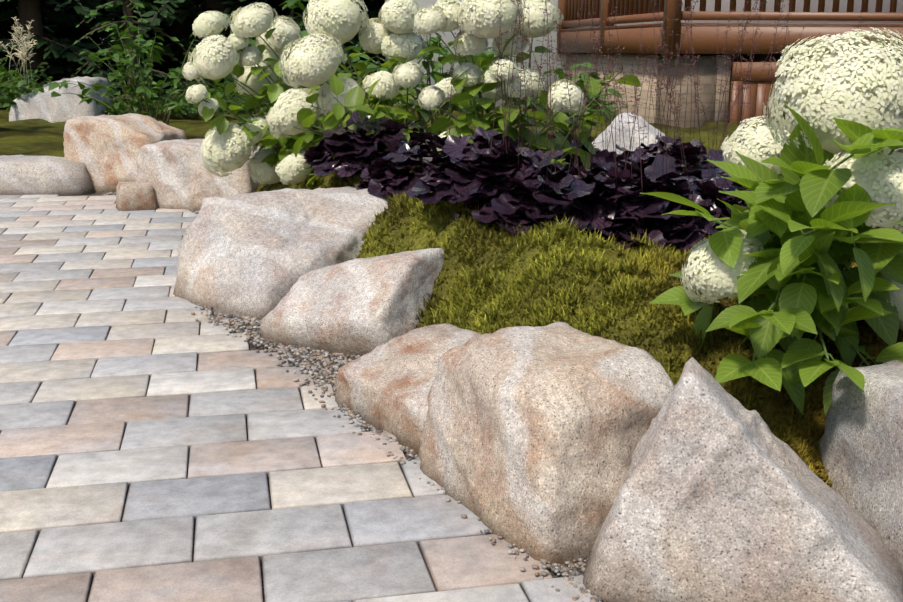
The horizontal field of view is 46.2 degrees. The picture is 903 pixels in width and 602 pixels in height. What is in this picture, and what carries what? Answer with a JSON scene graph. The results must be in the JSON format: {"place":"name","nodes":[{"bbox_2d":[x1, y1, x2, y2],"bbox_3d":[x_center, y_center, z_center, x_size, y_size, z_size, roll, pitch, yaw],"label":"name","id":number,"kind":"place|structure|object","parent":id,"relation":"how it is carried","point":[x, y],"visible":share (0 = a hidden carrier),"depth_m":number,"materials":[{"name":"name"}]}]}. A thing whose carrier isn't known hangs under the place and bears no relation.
{"place":"outdoors","nodes":[
{"label":"outdoors","id":0,"kind":"place"},
{"bbox_2d":[0,194,601,601],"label":"paver path","id":1,"kind":"structure","parent":0,"point":[77,273],"depth_m":2.43,"materials":[{"name":"grey stone"}]},
{"bbox_2d":[0,93,902,485],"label":"ground","id":2,"kind":"structure","parent":0,"point":[34,137],"depth_m":3.30,"materials":[{"name":"green plant"}]},
{"bbox_2d":[0,17,36,111],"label":"astilbe plumes","id":3,"kind":"object","parent":2,"relation":"on","point":[23,53],"visible":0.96,"depth_m":12.75,"materials":[{"name":"white plant"}]},
{"bbox_2d":[0,54,43,104],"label":"shrub stems","id":4,"kind":"object","parent":2,"relation":"on","point":[9,97],"visible":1,"depth_m":10.86,"materials":[{"name":"green plant"}]},
{"bbox_2d":[0,62,52,110],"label":"astilbe foliage stems","id":5,"kind":"object","parent":2,"relation":"on","point":[29,85],"visible":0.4,"depth_m":12.93,"materials":[{"name":"green plant"}]},
{"bbox_2d":[9,76,111,122],"bbox_3d":[-4.804,-2.395,13.065,1.129,0.735,0.799,2,14,6],"label":"boulder","id":6,"kind":"object","parent":2,"relation":"on","point":[45,105],"visible":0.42,"depth_m":12.73,"materials":[{"name":"stone"}]},
{"bbox_2d":[48,14,207,124],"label":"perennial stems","id":7,"kind":"object","parent":2,"relation":"on","point":[139,88],"visible":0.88,"depth_m":9.68,"materials":[{"name":"green plant"}]},
{"bbox_2d":[72,0,197,115],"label":"tree","id":8,"kind":"object","parent":2,"relation":"on","point":[128,8],"visible":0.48,"depth_m":13.31,"materials":[{"name":"green plant"}]},
{"bbox_2d":[102,96,168,114],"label":"ground cover stems","id":9,"kind":"object","parent":2,"relation":"on","point":[111,112],"visible":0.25,"depth_m":12.98,"materials":[{"name":"green plant"}]},
{"bbox_2d":[144,92,241,118],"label":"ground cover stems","id":10,"kind":"object","parent":2,"relation":"on","point":[188,110],"visible":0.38,"depth_m":13.11,"materials":[{"name":"green plant"}]},
{"bbox_2d":[187,95,267,114],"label":"ground cover stems","id":11,"kind":"object","parent":2,"relation":"on","point":[241,111],"visible":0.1,"depth_m":13.11,"materials":[{"name":"green plant"}]},
{"bbox_2d":[179,47,289,111],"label":"shrub stems","id":12,"kind":"object","parent":2,"relation":"on","point":[204,83],"depth_m":14.68,"materials":[{"name":"green plant"}]},
{"bbox_2d":[169,0,374,148],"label":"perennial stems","id":13,"kind":"object","parent":2,"relation":"on","point":[291,4],"visible":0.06,"depth_m":8.26,"materials":[{"name":"green plant"}]},
{"bbox_2d":[173,186,392,319],"bbox_3d":[-0.589,-0.167,4.157,0.898,0.511,0.557,-11,17,-38],"label":"long boulder","id":14,"kind":"object","parent":2,"relation":"on","point":[255,254],"visible":0.6,"depth_m":3.99,"materials":[{"name":"stone"}]},
{"bbox_2d":[182,0,640,185],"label":"hydrangea bush","id":15,"kind":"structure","parent":2,"relation":"on","point":[315,56],"depth_m":4.98,"materials":[{"name":"white plant"}]},
{"bbox_2d":[336,4,513,136],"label":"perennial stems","id":16,"kind":"object","parent":2,"relation":"on","point":[433,42],"visible":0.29,"depth_m":7.32,"materials":[{"name":"green plant"}]},
{"bbox_2d":[303,111,773,250],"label":"purple heuchera plants","id":17,"kind":"object","parent":2,"relation":"on","point":[492,184],"visible":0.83,"depth_m":3.59,"materials":[{"name":"purple plant"}]},
{"bbox_2d":[507,62,628,140],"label":"leaves","id":18,"kind":"object","parent":2,"relation":"on","point":[580,81],"visible":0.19,"depth_m":7.71,"materials":[{"name":"green plant"}]},
{"bbox_2d":[259,156,902,491],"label":"moss blades","id":19,"kind":"object","parent":2,"relation":"on","point":[641,257],"visible":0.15,"depth_m":2.88,"materials":[{"name":"green plant"}]},
{"bbox_2d":[354,0,862,228],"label":"heuchera stalks","id":20,"kind":"object","parent":2,"relation":"on","point":[635,90],"visible":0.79,"depth_m":3.84,"materials":[{"name":"plant"}]},
{"bbox_2d":[592,112,664,153],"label":"boulder","id":21,"kind":"object","parent":2,"relation":"on","point":[648,140],"visible":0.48,"depth_m":5.56,"materials":[{"name":"stone"}]},
{"bbox_2d":[640,27,902,417],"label":"hydrangea","id":22,"kind":"object","parent":2,"relation":"on","point":[807,306],"depth_m":2.12,"materials":[{"name":"green plant"}]},
{"bbox_2d":[818,360,902,570],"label":"boulder","id":23,"kind":"object","parent":2,"relation":"on","point":[860,443],"visible":0.73,"depth_m":2.03,"materials":[{"name":"stone"}]},
{"bbox_2d":[565,53,730,128],"bbox_3d":[1.886,-2.050,10.925,0.520,0.975,3.500,-2,14,-9],"label":"foundation stone","id":24,"kind":"object","parent":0,"point":[709,78],"visible":0.36,"depth_m":9.28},
{"label":"ground","id":25,"kind":"structure","parent":0,"visible":0},
{"bbox_2d":[0,0,102,95],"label":"tree","id":26,"kind":"object","parent":25,"relation":"on","point":[51,3],"visible":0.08,"depth_m":19.35,"materials":[{"name":"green plant"}]},
{"bbox_2d":[0,0,170,107],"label":"tree","id":27,"kind":"object","parent":25,"relation":"on","point":[62,49],"visible":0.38,"depth_m":16.38,"materials":[{"name":"green plant"}]},
{"bbox_2d":[44,0,264,95],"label":"tree","id":28,"kind":"object","parent":25,"relation":"on","point":[179,30],"visible":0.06,"depth_m":19.15,"materials":[{"name":"green plant"}]},
{"bbox_2d":[75,0,300,100],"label":"tree","id":29,"kind":"object","parent":25,"relation":"on","point":[194,13],"visible":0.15,"depth_m":17.45,"materials":[{"name":"green plant"}]},
{"bbox_2d":[0,0,384,91],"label":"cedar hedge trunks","id":30,"kind":"object","parent":25,"relation":"on","point":[67,31],"visible":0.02,"depth_m":20.41,"materials":[{"name":"green plant"}]},
{"bbox_2d":[221,0,384,102],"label":"shrub","id":31,"kind":"object","parent":25,"relation":"on","point":[297,19],"visible":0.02,"depth_m":16.71,"materials":[{"name":"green plant"}]},
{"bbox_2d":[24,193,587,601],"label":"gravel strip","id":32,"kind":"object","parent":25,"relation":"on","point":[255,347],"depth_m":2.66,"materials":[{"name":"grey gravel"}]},
{"bbox_2d":[0,155,93,195],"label":"boulder","id":33,"kind":"object","parent":32,"relation":"on","point":[37,175],"visible":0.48,"depth_m":6.92,"materials":[{"name":"stone"}]},
{"bbox_2d":[63,113,186,192],"bbox_3d":[-2.239,-0.970,7.320,0.778,0.624,0.606,4,14,17],"label":"tan boulder","id":34,"kind":"object","parent":32,"relation":"on","point":[105,149],"visible":0.56,"depth_m":7.08,"materials":[{"name":"stone"}]},
{"bbox_2d":[116,182,156,210],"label":"boulder","id":35,"kind":"object","parent":32,"relation":"on","point":[133,196],"visible":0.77,"depth_m":6.24,"materials":[{"name":"stone"}]},
{"bbox_2d":[136,139,264,210],"bbox_3d":[-1.486,-0.727,6.502,0.810,0.527,0.571,3,14,10],"label":"block boulder","id":36,"kind":"object","parent":32,"relation":"on","point":[175,174],"visible":0.35,"depth_m":6.26,"materials":[{"name":"stone"}]},
{"bbox_2d":[101,192,601,601],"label":"gravel pebbles","id":37,"kind":"object","parent":32,"relation":"on","point":[326,372],"visible":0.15,"depth_m":3.16,"materials":[{"name":"grey gravel"}]},
{"bbox_2d":[259,248,444,355],"bbox_3d":[-0.296,0.028,3.528,0.555,0.422,0.469,10,17,36],"label":"wedge boulder","id":38,"kind":"object","parent":32,"relation":"on","point":[359,306],"visible":0.67,"depth_m":3.37,"materials":[{"name":"stone"}]},
{"bbox_2d":[334,323,481,454],"bbox_3d":[-0.031,0.259,2.782,0.411,0.302,0.504,-9,16,-33],"label":"flat boulder","id":39,"kind":"object","parent":32,"relation":"on","point":[386,386],"visible":0.44,"depth_m":2.73,"materials":[{"name":"stone"}]},
{"bbox_2d":[419,322,674,564],"bbox_3d":[0.213,0.312,2.251,0.417,0.455,0.559,-7,15,-27],"label":"block boulder","id":40,"kind":"object","parent":32,"relation":"on","point":[531,437],"visible":0.71,"depth_m":2.06,"materials":[{"name":"stone"}]},
{"bbox_2d":[583,357,902,601],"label":"slab boulder","id":41,"kind":"object","parent":32,"relation":"on","point":[723,495],"visible":0.98,"depth_m":1.79,"materials":[{"name":"stone"}]},
{"bbox_2d":[316,0,383,90],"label":"conifer tree trunk","id":42,"kind":"object","parent":25,"relation":"on","point":[375,10],"depth_m":17.91,"materials":[{"name":"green plant"}]},
{"bbox_2d":[385,0,902,109],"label":"house wall","id":43,"kind":"structure","parent":25,"relation":"on","point":[447,37],"depth_m":12.60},
{"bbox_2d":[557,0,902,125],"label":"deck timber","id":44,"kind":"object","parent":25,"relation":"on","point":[706,39],"visible":0.52,"depth_m":9.18,"materials":[{"name":"brown wood"}]}
]}

